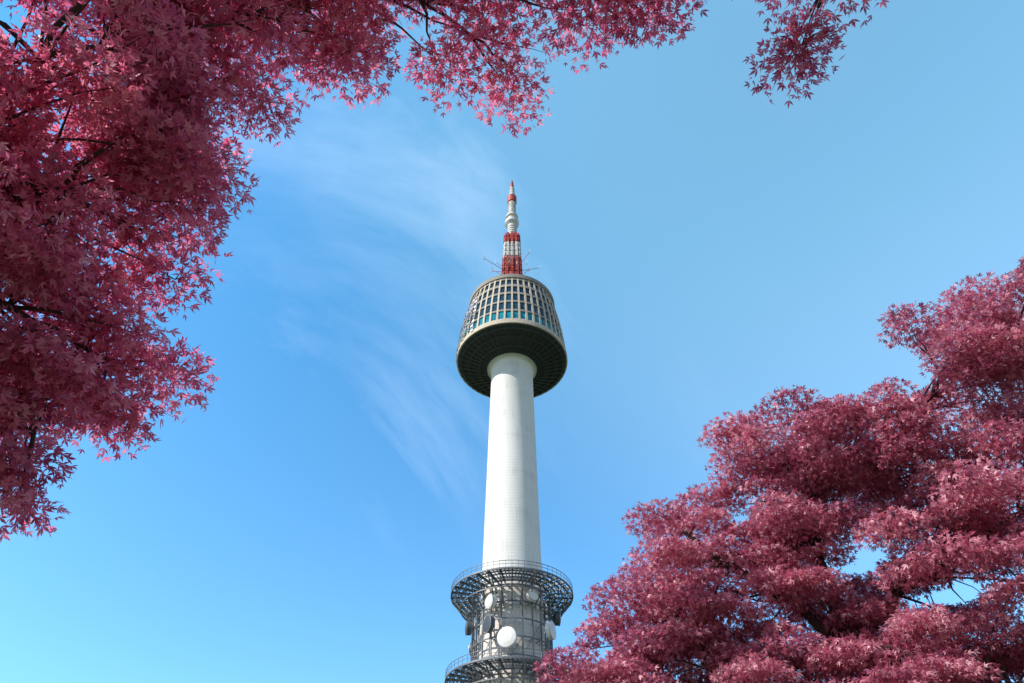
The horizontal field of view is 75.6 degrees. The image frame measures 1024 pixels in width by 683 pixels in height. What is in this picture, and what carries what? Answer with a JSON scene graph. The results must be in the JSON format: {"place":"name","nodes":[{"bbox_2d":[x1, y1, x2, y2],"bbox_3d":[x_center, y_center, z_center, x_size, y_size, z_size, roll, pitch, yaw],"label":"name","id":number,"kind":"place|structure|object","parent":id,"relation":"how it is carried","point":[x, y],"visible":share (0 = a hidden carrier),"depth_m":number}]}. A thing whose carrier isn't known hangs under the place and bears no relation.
{"place":"outdoors","nodes":[
{"label":"outdoors","id":0,"kind":"place"},
{"bbox_2d":[0,0,709,542],"bbox_3d":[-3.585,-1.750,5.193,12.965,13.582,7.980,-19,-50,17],"label":"maple tree","id":1,"kind":"object","parent":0,"point":[180,118],"depth_m":8.04},
{"bbox_2d":[479,353,544,682],"bbox_3d":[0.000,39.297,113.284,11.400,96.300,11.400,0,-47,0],"label":"tower shaft","id":2,"kind":"object","parent":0,"point":[511,529],"visible":0.84,"depth_m":119.47},
{"bbox_2d":[444,560,573,682],"bbox_3d":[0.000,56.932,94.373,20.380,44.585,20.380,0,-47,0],"label":"tower antenna platforms","id":3,"kind":"object","parent":2,"relation":"attached to","point":[474,671],"visible":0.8,"depth_m":103.20},
{"bbox_2d":[465,589,560,657],"bbox_3d":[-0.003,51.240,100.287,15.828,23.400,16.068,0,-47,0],"label":"satellite dishes","id":4,"kind":"object","parent":3,"relation":"attached to","point":[506,637],"visible":0.73,"depth_m":100.87},
{"bbox_2d":[0,0,1023,682],"label":"sky","id":5,"kind":"structure","parent":0,"point":[702,245]},
{"bbox_2d":[532,256,1023,682],"bbox_3d":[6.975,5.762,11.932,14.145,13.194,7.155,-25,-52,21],"label":"maple tree","id":6,"kind":"object","parent":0,"point":[946,489],"depth_m":12.90},
{"bbox_2d":[743,0,889,107],"bbox_3d":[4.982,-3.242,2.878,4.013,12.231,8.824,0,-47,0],"label":"tree foliage","id":7,"kind":"object","parent":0,"point":[793,45],"depth_m":8.88},
{"bbox_3d":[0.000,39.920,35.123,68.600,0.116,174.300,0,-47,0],"label":"plaza pavement","id":8,"kind":"structure","parent":0,"visible":0},
{"bbox_3d":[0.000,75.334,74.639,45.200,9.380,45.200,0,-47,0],"label":"tower","id":9,"kind":"object","parent":8,"relation":"on","visible":0},
{"bbox_2d":[456,274,567,397],"bbox_3d":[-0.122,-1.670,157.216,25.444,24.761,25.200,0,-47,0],"label":"observation deck","id":10,"kind":"structure","parent":9,"relation":"on","point":[511,313],"depth_m":147.55},
{"bbox_2d":[484,181,539,274],"bbox_3d":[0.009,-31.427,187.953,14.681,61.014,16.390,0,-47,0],"label":"antenna spire","id":11,"kind":"structure","parent":10,"relation":"on","point":[511,259],"depth_m":181.47}
]}

